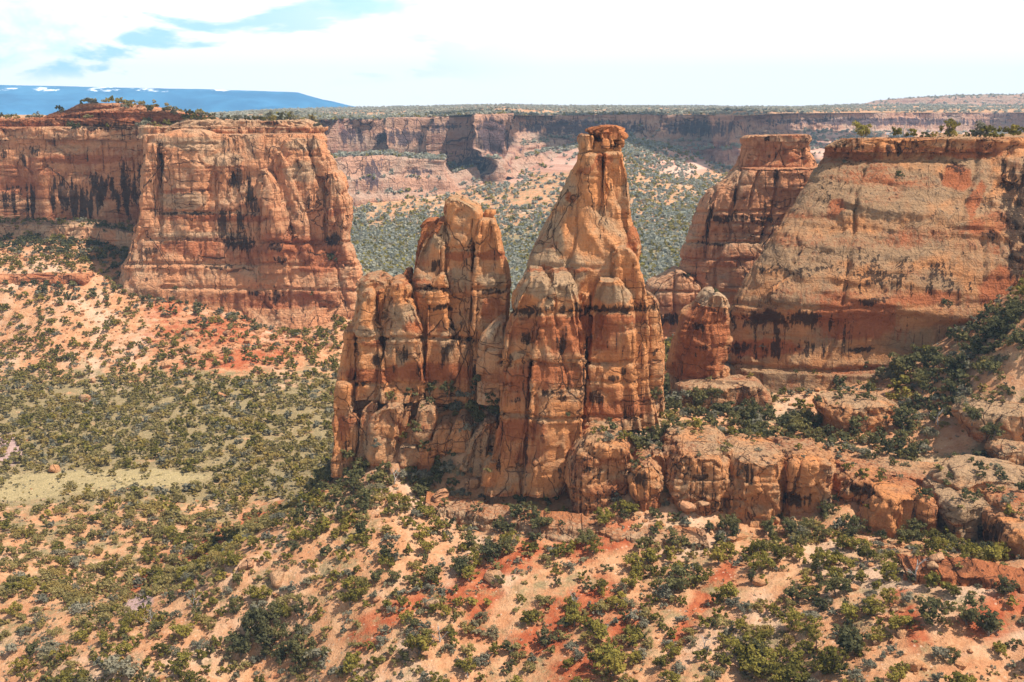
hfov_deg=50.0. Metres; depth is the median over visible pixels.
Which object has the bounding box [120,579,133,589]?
shrub
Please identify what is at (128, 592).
shrub
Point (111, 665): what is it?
shrub
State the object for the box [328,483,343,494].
juniper tree
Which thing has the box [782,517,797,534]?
juniper tree
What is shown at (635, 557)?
juniper tree
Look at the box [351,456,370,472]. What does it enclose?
juniper tree
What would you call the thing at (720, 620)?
shrub
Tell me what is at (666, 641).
shrub
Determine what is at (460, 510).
layered ledge
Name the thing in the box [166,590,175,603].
juniper tree
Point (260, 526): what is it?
shrub
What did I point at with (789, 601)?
shrub
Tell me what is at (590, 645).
shrub
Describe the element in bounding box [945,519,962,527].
boulder
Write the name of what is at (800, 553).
juniper tree
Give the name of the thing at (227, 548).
shrub
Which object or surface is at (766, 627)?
shrub
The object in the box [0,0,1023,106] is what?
sky
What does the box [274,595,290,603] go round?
shrub
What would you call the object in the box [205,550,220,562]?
shrub
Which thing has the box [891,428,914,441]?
juniper tree
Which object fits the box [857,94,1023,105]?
rocky hill
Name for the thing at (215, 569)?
shrub
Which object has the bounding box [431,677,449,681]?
juniper tree
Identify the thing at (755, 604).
shrub
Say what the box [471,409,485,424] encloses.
juniper tree
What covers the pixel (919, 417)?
shrub
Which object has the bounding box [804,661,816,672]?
shrub
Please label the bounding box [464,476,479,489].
boulder
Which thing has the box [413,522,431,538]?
juniper tree
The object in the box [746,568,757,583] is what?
juniper tree
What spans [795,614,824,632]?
juniper tree
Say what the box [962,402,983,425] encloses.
juniper tree
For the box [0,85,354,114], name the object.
mountain
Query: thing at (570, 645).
shrub
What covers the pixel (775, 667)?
juniper tree
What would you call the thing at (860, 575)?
juniper tree
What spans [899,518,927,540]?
juniper tree
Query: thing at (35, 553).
shrub
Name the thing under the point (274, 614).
juniper tree
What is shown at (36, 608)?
shrub
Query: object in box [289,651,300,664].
juniper tree
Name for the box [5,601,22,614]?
juniper tree
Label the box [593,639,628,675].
juniper tree
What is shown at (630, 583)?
juniper tree
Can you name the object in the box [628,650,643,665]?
juniper tree
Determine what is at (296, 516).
juniper tree
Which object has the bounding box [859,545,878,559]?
juniper tree
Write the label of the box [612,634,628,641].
shrub
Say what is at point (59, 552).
shrub
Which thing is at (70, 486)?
shrub
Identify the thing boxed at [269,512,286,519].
shrub
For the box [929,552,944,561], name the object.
boulder
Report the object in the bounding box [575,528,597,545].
juniper tree
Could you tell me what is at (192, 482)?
shrub
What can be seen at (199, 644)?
shrub
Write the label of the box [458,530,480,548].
juniper tree
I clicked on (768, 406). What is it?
juniper tree
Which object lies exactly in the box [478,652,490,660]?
shrub
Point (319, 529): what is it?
juniper tree
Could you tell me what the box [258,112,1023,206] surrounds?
canyon wall
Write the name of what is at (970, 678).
juniper tree
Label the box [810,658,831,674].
juniper tree
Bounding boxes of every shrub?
[0,502,8,511]
[0,533,7,540]
[0,585,17,598]
[0,628,11,640]
[0,639,24,654]
[1,560,17,570]
[7,574,19,582]
[9,557,26,566]
[10,528,22,537]
[12,570,25,575]
[16,623,30,631]
[18,590,31,597]
[18,626,32,637]
[24,550,43,557]
[28,535,44,544]
[28,606,43,616]
[31,592,48,602]
[31,617,48,628]
[32,611,49,623]
[35,636,63,658]
[37,568,52,579]
[41,553,54,562]
[44,537,60,547]
[44,569,60,577]
[46,565,55,574]
[46,581,62,592]
[46,625,62,636]
[47,587,62,600]
[51,549,69,561]
[51,565,65,573]
[51,578,70,585]
[52,508,69,513]
[56,524,70,533]
[59,592,80,601]
[61,584,72,590]
[62,480,77,489]
[63,660,79,670]
[68,555,87,565]
[68,601,95,614]
[68,613,88,625]
[70,524,87,532]
[70,583,80,589]
[70,589,87,602]
[76,578,86,585]
[81,562,97,570]
[85,588,97,599]
[86,491,98,498]
[90,529,106,537]
[93,545,102,553]
[93,611,113,624]
[95,602,111,613]
[96,605,110,615]
[97,577,113,591]
[101,513,116,523]
[102,654,144,677]
[105,582,121,591]
[108,535,118,543]
[111,584,130,593]
[116,604,131,616]
[117,559,131,568]
[119,589,134,596]
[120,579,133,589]
[121,518,133,527]
[123,509,137,519]
[124,567,137,580]
[132,575,145,588]
[138,503,159,509]
[143,672,155,681]
[144,506,160,517]
[144,584,165,595]
[148,524,161,533]
[149,499,162,504]
[150,583,160,589]
[152,528,165,534]
[155,552,168,562]
[159,509,175,518]
[164,553,176,560]
[164,566,174,575]
[166,646,180,655]
[168,555,178,565]
[169,573,180,584]
[169,609,182,617]
[171,583,183,590]
[172,492,186,502]
[175,543,193,554]
[180,572,195,579]
[181,514,196,523]
[185,547,201,557]
[186,563,200,571]
[188,480,201,486]
[189,512,206,519]
[189,531,200,539]
[190,637,211,649]
[197,532,213,541]
[200,616,216,626]
[205,512,219,523]
[205,517,216,524]
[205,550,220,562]
[206,484,227,492]
[206,521,219,529]
[208,556,224,567]
[209,587,220,594]
[211,566,224,574]
[220,585,232,595]
[224,543,236,551]
[231,501,244,509]
[233,520,249,531]
[235,660,251,670]
[246,522,258,533]
[248,518,259,522]
[248,598,268,609]
[254,520,266,529]
[259,513,275,525]
[267,502,282,512]
[267,520,274,530]
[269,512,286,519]
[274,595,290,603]
[284,592,303,601]
[295,673,306,681]
[297,624,313,635]
[299,577,314,584]
[302,647,329,668]
[322,665,340,677]
[332,524,343,535]
[334,668,347,677]
[336,568,353,576]
[356,576,368,586]
[357,512,370,521]
[365,482,385,488]
[371,493,386,501]
[375,635,389,647]
[386,605,396,613]
[394,468,415,478]
[405,627,419,635]
[408,560,422,568]
[411,509,423,516]
[415,469,434,477]
[418,628,436,636]
[421,584,435,594]
[422,597,436,606]
[439,459,455,473]
[440,643,455,654]
[444,399,464,410]
[455,389,474,398]
[458,423,477,432]
[460,642,476,654]
[461,622,475,633]
[470,543,482,549]
[471,655,491,666]
[474,611,489,621]
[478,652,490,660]
[482,624,498,640]
[510,642,527,649]
[510,650,526,661]
[521,661,535,671]
[534,594,546,606]
[538,554,552,564]
[542,595,555,604]
[563,640,578,650]
[564,561,575,572]
[573,649,585,660]
[584,639,600,648]
[596,600,611,610]
[602,431,614,441]
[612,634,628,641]
[614,581,627,593]
[622,597,638,607]
[625,609,645,620]
[632,647,647,659]
[637,607,651,619]
[639,616,649,626]
[640,636,653,648]
[652,584,673,599]
[660,639,677,652]
[665,388,690,399]
[673,663,686,673]
[675,638,684,647]
[681,627,698,637]
[682,635,698,647]
[703,675,715,681]
[706,670,722,680]
[708,664,725,674]
[713,615,733,627]
[714,530,728,535]
[716,425,727,431]
[725,597,740,607]
[733,406,745,410]
[734,601,751,613]
[741,624,764,635]
[747,601,763,612]
[748,412,762,421]
[759,623,775,630]
[761,540,772,550]
[779,633,794,644]
[782,598,796,609]
[794,525,811,534]
[801,610,820,618]
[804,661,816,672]
[846,668,863,680]
[856,447,871,458]
[861,594,874,607]
[861,657,876,667]
[871,540,884,546]
[874,367,896,378]
[874,553,887,560]
[887,548,900,552]
[896,395,912,405]
[900,591,913,602]
[909,411,927,424]
[915,442,932,453]
[919,426,939,436]
[930,645,951,658]
[931,672,943,681]
[946,546,957,553]
[954,395,968,403]
[955,384,972,396]
[959,349,975,359]
[964,360,975,369]
[971,120,996,136]
[974,551,993,560]
[1000,496,1013,503]
[1012,615,1023,623]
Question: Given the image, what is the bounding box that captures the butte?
[645,134,817,336]
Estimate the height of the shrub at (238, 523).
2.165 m
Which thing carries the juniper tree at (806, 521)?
on the ground
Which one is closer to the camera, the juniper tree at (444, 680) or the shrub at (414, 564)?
the juniper tree at (444, 680)
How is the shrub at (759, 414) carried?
on the ground
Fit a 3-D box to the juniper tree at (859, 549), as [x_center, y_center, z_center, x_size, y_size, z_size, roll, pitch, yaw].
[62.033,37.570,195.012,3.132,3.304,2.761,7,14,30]
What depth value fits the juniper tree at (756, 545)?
200.19 m
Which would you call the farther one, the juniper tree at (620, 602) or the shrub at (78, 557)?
the shrub at (78, 557)
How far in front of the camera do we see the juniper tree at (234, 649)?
200.64 m
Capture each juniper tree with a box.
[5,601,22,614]
[7,657,28,673]
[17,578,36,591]
[24,640,40,656]
[49,644,71,659]
[52,671,75,681]
[53,555,70,566]
[60,667,72,680]
[71,665,90,680]
[74,629,88,642]
[77,677,88,681]
[96,631,107,643]
[101,571,116,586]
[102,559,123,574]
[110,640,131,654]
[118,611,135,624]
[118,617,135,632]
[130,609,147,624]
[138,545,157,556]
[146,564,164,577]
[147,619,165,632]
[151,643,171,656]
[160,525,179,539]
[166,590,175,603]
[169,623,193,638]
[169,660,188,677]
[175,562,193,579]
[176,651,191,663]
[177,668,198,681]
[193,542,211,554]
[195,554,211,567]
[196,575,205,586]
[208,543,222,554]
[220,549,242,565]
[222,554,239,566]
[222,628,250,655]
[226,597,244,614]
[232,572,242,584]
[232,638,251,654]
[238,607,269,641]
[242,584,259,599]
[251,585,272,599]
[253,618,292,649]
[257,609,273,623]
[259,642,269,659]
[266,600,282,620]
[271,649,284,665]
[276,601,290,619]
[277,641,291,654]
[285,632,309,652]
[286,525,305,540]
[288,507,306,522]
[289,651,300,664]
[290,597,307,617]
[293,622,305,633]
[297,645,314,663]
[297,659,308,672]
[313,524,325,535]
[317,470,333,482]
[320,517,334,529]
[320,645,331,657]
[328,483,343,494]
[330,505,348,518]
[339,589,361,605]
[341,467,348,477]
[341,576,355,589]
[342,477,364,493]
[342,651,363,675]
[346,469,363,481]
[347,675,364,681]
[348,578,370,594]
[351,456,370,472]
[351,520,367,533]
[354,488,377,502]
[369,569,385,582]
[378,542,398,556]
[386,569,401,582]
[387,492,400,502]
[397,495,412,510]
[398,609,413,624]
[401,629,437,654]
[401,650,412,665]
[403,616,417,632]
[410,483,427,497]
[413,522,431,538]
[415,476,432,487]
[416,504,435,517]
[417,540,433,553]
[422,551,428,562]
[422,564,440,579]
[425,380,438,395]
[427,516,448,532]
[430,459,451,474]
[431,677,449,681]
[437,603,451,617]
[439,380,455,397]
[449,557,467,573]
[451,555,472,568]
[457,653,475,672]
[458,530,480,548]
[461,562,479,580]
[468,551,481,565]
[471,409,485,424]
[482,542,501,562]
[488,403,499,417]
[491,514,507,532]
[497,535,516,553]
[502,640,515,654]
[507,675,523,681]
[520,608,542,624]
[529,513,553,532]
[535,625,559,646]
[562,596,577,608]
[564,601,581,615]
[565,610,586,626]
[569,676,589,681]
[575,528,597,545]
[586,644,607,662]
[587,537,602,554]
[588,620,608,640]
[593,578,608,596]
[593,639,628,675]
[595,507,614,526]
[600,636,622,652]
[610,596,627,609]
[618,499,639,514]
[620,570,642,588]
[622,551,646,570]
[624,627,642,646]
[627,434,645,449]
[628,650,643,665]
[640,547,661,563]
[650,386,662,404]
[651,424,664,439]
[653,655,669,668]
[654,563,696,592]
[660,669,680,681]
[661,641,682,660]
[664,528,687,545]
[669,560,682,570]
[686,386,707,407]
[689,563,715,582]
[702,386,723,403]
[702,519,714,532]
[710,549,727,565]
[713,581,738,597]
[714,543,739,559]
[716,514,732,530]
[722,512,740,526]
[723,411,740,425]
[725,633,745,657]
[729,523,739,535]
[734,409,746,420]
[734,615,748,631]
[736,651,751,670]
[738,630,763,653]
[739,428,757,434]
[740,645,781,675]
[741,397,763,419]
[741,419,750,428]
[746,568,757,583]
[747,421,763,429]
[747,551,765,570]
[748,540,768,551]
[750,639,772,655]
[752,663,770,679]
[755,627,774,641]
[757,550,770,563]
[760,407,774,420]
[760,516,777,534]
[765,403,776,418]
[766,524,776,539]
[766,663,784,674]
[771,667,795,681]
[773,544,791,559]
[779,608,804,633]
[780,646,805,662]
[780,665,811,681]
[781,661,797,671]
[782,412,795,423]
[782,517,793,532]
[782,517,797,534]
[783,580,806,600]
[789,410,800,419]
[790,531,809,546]
[790,543,805,560]
[794,640,817,654]
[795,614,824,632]
[797,517,814,529]
[805,426,825,442]
[806,628,824,642]
[807,410,823,422]
[809,548,824,561]
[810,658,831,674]
[811,558,822,573]
[813,524,833,541]
[813,596,832,611]
[814,645,850,673]
[815,571,823,583]
[816,500,832,518]
[817,549,839,567]
[823,572,851,595]
[826,433,839,444]
[828,657,841,670]
[829,565,847,578]
[831,534,852,549]
[831,550,845,563]
[832,623,871,656]
[839,525,858,538]
[839,556,858,568]
[839,602,859,621]
[842,597,849,602]
[843,619,852,629]
[845,514,867,529]
[848,536,871,548]
[849,413,868,428]
[852,120,871,137]
[853,544,869,559]
[854,569,868,583]
[854,640,870,656]
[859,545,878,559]
[861,594,887,615]
[870,625,885,641]
[873,559,900,581]
[879,438,897,454]
[879,587,898,603]
[883,404,921,428]
[884,550,900,565]
[885,665,905,681]
[887,351,921,377]
[888,611,912,631]
[890,414,907,428]
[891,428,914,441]
[893,442,905,454]
[895,528,912,542]
[898,436,907,447]
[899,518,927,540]
[906,440,924,451]
[906,529,924,540]
[908,594,953,627]
[910,343,925,356]
[912,367,928,377]
[912,374,930,385]
[915,380,928,392]
[922,527,942,540]
[924,399,934,412]
[924,536,943,551]
[924,570,943,587]
[926,346,943,367]
[929,410,940,423]
[930,355,948,367]
[938,118,960,136]
[938,537,953,551]
[940,532,958,547]
[941,377,958,394]
[943,670,968,681]
[945,582,961,596]
[946,352,970,369]
[947,593,989,624]
[948,647,960,663]
[952,537,969,550]
[958,541,978,553]
[961,545,979,557]
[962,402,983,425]
[963,674,974,681]
[969,333,984,346]
[975,360,1002,375]
[975,609,1001,636]
[976,311,984,322]
[976,544,1002,561]
[979,316,1005,340]
[979,422,1005,439]
[979,541,993,548]
[980,355,997,371]
[992,541,1013,557]
[992,640,1006,655]
[994,574,1020,595]
[1004,306,1023,323]
[1004,323,1023,347]
[1006,299,1023,309]
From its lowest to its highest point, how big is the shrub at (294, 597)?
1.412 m
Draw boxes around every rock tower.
[337,270,451,416]
[403,195,511,403]
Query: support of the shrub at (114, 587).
on the ground
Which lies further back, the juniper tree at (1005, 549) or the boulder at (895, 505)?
the boulder at (895, 505)
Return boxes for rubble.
[0,246,1023,681]
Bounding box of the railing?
[835,134,869,143]
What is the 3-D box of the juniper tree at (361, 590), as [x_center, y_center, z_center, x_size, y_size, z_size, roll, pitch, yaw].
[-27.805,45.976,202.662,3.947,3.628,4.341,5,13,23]
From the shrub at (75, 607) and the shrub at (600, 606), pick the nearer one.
the shrub at (600, 606)
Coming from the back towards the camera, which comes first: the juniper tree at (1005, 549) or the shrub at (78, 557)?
the shrub at (78, 557)
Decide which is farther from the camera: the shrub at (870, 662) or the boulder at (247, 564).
the boulder at (247, 564)
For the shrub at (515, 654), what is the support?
on the ground
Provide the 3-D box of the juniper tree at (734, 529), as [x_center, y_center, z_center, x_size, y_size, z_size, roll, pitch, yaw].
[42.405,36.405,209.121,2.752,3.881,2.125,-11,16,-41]
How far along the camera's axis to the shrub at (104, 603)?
222.92 m
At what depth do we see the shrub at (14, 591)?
231.98 m
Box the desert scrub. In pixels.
[0,97,1023,681]
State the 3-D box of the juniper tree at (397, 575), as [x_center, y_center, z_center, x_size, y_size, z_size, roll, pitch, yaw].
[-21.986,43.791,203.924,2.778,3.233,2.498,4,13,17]
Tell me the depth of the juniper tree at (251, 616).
202.03 m
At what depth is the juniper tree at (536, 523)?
213.97 m
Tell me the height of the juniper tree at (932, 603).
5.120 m
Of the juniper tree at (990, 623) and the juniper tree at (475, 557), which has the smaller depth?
the juniper tree at (990, 623)
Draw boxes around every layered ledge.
[425,491,708,550]
[895,553,1023,593]
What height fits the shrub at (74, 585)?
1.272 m
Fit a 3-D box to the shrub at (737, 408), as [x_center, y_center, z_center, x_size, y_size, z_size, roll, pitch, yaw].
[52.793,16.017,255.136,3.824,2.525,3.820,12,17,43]
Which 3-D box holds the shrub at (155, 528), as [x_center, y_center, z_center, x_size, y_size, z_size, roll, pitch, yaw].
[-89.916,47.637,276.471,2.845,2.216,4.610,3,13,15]
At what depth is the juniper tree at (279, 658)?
198.74 m
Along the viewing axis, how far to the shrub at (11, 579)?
238.89 m
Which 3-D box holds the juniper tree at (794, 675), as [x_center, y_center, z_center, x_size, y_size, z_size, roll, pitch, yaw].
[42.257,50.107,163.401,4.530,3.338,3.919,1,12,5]
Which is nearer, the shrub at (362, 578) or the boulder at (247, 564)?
the shrub at (362, 578)
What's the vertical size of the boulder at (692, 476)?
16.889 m
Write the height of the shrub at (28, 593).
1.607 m
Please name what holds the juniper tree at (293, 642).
on the ground
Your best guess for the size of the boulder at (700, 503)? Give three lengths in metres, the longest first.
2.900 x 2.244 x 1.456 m
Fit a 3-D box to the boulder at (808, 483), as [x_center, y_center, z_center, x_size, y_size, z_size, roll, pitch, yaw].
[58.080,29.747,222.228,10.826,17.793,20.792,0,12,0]
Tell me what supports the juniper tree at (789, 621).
on the ground
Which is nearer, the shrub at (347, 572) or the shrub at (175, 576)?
the shrub at (347, 572)
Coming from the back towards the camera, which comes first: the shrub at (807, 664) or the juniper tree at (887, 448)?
the juniper tree at (887, 448)
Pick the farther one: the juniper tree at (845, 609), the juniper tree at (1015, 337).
the juniper tree at (1015, 337)
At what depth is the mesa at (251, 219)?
469.98 m
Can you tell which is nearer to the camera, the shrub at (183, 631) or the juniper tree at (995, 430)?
the shrub at (183, 631)
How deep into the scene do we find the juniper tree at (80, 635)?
209.31 m
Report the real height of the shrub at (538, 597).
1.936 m
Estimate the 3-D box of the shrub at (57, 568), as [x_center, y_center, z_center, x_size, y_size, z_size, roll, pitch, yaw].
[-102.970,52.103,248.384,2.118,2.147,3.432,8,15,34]
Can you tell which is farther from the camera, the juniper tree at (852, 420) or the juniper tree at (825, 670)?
the juniper tree at (852, 420)
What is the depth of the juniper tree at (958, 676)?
153.26 m
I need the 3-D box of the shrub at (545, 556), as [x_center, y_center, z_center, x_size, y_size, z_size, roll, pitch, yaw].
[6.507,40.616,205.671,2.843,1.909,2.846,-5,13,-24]
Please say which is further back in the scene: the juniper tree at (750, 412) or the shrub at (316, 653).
the juniper tree at (750, 412)
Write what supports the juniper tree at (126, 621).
on the ground
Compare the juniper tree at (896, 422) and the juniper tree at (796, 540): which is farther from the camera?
the juniper tree at (896, 422)
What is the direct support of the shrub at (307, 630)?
on the ground
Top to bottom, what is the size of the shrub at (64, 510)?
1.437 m
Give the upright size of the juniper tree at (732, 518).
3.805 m
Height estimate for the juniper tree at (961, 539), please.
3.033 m
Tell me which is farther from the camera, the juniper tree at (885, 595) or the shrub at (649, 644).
the shrub at (649, 644)
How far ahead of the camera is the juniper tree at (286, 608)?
204.89 m
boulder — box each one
[48,464,60,472]
[78,394,90,401]
[161,360,170,368]
[185,330,194,335]
[186,345,199,353]
[222,330,234,335]
[237,558,253,571]
[269,569,284,587]
[325,341,333,348]
[372,596,379,601]
[389,463,399,475]
[425,599,440,610]
[432,488,448,502]
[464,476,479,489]
[483,569,505,587]
[563,421,631,516]
[627,449,664,511]
[647,444,667,486]
[660,424,732,515]
[677,500,697,511]
[696,500,709,506]
[725,434,786,531]
[752,574,765,585]
[774,436,835,516]
[809,638,825,651]
[832,454,895,503]
[850,608,863,618]
[851,583,859,590]
[856,477,938,537]
[871,639,880,644]
[875,614,886,617]
[890,606,898,612]
[895,628,907,638]
[901,658,923,671]
[921,476,993,540]
[927,561,938,569]
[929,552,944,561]
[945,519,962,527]
[980,487,1023,541]
[992,515,1023,558]
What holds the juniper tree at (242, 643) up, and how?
on the ground
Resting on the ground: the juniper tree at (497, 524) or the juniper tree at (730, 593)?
the juniper tree at (730, 593)
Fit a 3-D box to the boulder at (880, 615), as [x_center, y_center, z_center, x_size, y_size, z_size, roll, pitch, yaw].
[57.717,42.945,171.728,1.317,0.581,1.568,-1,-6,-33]
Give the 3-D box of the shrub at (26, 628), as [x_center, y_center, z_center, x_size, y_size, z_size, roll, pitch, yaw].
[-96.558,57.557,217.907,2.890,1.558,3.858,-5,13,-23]
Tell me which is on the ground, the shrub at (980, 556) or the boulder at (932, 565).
the shrub at (980, 556)
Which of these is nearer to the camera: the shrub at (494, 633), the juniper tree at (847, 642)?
the juniper tree at (847, 642)
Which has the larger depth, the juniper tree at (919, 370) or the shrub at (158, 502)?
the shrub at (158, 502)
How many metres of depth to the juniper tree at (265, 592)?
208.62 m
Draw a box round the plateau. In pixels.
[2,105,1023,117]
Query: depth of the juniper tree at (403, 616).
194.00 m
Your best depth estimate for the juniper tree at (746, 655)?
171.33 m
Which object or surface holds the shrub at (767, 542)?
on the ground
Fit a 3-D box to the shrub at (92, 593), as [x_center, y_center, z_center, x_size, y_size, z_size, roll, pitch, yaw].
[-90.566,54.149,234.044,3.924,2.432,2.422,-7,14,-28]
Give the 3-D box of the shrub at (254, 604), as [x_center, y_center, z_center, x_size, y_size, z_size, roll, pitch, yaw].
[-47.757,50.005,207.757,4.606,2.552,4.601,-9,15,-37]
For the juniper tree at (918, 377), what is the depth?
249.27 m
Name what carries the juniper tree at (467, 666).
on the ground
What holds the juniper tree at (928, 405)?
on the ground
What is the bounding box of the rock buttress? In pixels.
[330,376,498,477]
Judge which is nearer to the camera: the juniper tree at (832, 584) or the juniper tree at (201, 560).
the juniper tree at (832, 584)
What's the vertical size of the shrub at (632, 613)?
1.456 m
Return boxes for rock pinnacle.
[665,287,771,410]
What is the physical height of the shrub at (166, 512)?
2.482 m
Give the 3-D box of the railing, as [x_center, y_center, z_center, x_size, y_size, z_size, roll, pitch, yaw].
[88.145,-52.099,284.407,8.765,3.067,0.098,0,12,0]
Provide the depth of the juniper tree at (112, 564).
254.20 m
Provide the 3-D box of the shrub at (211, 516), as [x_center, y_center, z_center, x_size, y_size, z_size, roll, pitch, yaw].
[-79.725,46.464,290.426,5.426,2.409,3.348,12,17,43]
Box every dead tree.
[433,625,448,642]
[700,635,713,647]
[908,558,928,580]
[929,409,948,426]
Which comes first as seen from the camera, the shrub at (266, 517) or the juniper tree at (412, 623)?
the juniper tree at (412, 623)
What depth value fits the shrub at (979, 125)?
292.93 m
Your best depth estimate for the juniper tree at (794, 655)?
168.31 m
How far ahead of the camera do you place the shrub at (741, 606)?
184.00 m
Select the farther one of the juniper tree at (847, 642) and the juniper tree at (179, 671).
the juniper tree at (179, 671)
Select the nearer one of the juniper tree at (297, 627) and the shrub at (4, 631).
the juniper tree at (297, 627)
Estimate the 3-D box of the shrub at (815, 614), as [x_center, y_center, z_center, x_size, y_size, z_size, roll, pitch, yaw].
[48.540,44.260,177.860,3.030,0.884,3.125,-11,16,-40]
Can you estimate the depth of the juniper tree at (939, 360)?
252.18 m
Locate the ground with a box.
[0,131,1023,681]
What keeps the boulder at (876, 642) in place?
on the ground
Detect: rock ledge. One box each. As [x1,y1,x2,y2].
[0,219,133,251]
[0,272,94,286]
[567,432,938,498]
[812,389,901,434]
[927,454,1023,492]
[951,395,1023,442]
[984,438,1023,464]
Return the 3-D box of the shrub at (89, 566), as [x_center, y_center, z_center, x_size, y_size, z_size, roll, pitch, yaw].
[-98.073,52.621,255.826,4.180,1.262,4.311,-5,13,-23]
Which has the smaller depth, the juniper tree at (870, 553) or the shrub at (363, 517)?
the juniper tree at (870, 553)
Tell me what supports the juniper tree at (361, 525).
on the ground
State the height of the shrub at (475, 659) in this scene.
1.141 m
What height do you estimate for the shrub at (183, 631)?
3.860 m
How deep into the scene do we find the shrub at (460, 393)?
244.04 m
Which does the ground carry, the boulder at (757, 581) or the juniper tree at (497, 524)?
the boulder at (757, 581)
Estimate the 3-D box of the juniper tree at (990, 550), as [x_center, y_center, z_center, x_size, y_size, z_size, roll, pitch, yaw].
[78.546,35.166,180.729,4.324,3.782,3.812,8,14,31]
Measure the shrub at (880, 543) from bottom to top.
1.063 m
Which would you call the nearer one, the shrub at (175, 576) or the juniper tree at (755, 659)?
the juniper tree at (755, 659)
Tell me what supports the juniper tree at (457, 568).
on the ground
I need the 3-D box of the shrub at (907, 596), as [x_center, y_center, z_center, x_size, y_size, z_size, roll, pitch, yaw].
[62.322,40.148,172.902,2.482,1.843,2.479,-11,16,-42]
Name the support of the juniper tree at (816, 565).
on the ground
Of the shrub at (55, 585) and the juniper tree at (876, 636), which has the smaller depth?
the juniper tree at (876, 636)
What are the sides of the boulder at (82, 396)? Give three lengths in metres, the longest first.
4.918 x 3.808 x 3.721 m
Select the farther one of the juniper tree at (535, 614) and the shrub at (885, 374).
the shrub at (885, 374)
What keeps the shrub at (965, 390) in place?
on the ground
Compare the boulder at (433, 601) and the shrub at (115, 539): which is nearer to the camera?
the boulder at (433, 601)
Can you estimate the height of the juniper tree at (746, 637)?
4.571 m
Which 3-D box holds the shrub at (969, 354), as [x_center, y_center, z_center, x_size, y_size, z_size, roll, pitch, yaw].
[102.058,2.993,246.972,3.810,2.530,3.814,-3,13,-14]
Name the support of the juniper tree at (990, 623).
on the ground
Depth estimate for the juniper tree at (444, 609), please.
194.31 m
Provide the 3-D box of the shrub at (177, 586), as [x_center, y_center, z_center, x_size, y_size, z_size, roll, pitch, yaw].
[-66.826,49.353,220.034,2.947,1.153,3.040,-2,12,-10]
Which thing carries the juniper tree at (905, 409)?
on the ground
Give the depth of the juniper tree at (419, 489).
230.93 m
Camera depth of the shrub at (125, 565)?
256.71 m
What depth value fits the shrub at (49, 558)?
255.83 m
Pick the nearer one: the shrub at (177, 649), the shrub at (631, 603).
the shrub at (631, 603)
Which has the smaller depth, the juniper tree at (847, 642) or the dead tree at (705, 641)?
the juniper tree at (847, 642)
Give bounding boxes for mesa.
[0,103,362,331]
[728,132,1023,392]
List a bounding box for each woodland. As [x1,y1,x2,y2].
[0,95,1023,681]
[203,93,1023,159]
[260,108,823,311]
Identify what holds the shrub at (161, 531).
on the ground
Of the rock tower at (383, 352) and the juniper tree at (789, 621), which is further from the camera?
the rock tower at (383, 352)
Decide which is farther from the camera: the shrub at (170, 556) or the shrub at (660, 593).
the shrub at (170, 556)
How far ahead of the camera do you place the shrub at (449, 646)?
187.79 m
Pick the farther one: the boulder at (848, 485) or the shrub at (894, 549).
the boulder at (848, 485)
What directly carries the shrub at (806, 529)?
on the ground
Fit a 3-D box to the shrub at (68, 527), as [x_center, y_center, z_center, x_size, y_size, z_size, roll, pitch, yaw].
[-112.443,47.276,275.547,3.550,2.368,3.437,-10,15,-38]
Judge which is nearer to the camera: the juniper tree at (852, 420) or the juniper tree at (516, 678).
the juniper tree at (516, 678)
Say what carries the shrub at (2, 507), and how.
on the ground
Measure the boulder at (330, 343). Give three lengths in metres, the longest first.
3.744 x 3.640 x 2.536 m
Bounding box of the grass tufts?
[0,286,1023,681]
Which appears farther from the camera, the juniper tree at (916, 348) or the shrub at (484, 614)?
the juniper tree at (916, 348)
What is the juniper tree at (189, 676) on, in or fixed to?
on the ground
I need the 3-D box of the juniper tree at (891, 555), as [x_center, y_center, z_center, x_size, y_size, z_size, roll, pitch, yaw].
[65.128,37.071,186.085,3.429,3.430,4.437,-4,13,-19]
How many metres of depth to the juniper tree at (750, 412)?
248.55 m
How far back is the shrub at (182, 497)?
300.72 m
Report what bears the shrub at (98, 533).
on the ground
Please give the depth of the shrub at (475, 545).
214.12 m
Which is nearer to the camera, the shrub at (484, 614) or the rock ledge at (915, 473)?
the shrub at (484, 614)
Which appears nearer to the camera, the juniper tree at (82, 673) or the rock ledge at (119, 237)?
the juniper tree at (82, 673)
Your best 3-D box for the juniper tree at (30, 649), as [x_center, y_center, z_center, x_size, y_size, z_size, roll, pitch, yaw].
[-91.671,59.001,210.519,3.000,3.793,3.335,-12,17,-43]
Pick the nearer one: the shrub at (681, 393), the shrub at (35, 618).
the shrub at (35, 618)
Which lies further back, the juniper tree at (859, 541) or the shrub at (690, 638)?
the juniper tree at (859, 541)
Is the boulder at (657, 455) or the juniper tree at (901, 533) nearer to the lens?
the juniper tree at (901, 533)
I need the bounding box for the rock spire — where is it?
[476,125,664,497]
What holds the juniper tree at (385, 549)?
on the ground
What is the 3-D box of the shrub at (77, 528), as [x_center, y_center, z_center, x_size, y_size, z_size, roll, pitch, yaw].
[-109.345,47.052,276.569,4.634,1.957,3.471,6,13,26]
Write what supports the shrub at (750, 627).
on the ground
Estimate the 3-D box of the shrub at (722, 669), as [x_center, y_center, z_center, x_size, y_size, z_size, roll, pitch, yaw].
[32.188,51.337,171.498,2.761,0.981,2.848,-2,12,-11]
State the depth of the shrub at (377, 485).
231.32 m
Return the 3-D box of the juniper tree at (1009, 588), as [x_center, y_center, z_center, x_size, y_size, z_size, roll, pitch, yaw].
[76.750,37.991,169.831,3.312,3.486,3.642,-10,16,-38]
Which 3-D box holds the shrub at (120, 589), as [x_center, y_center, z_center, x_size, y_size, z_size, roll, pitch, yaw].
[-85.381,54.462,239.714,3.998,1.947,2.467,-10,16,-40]
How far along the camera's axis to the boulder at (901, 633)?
165.96 m
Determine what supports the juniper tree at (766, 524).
on the ground

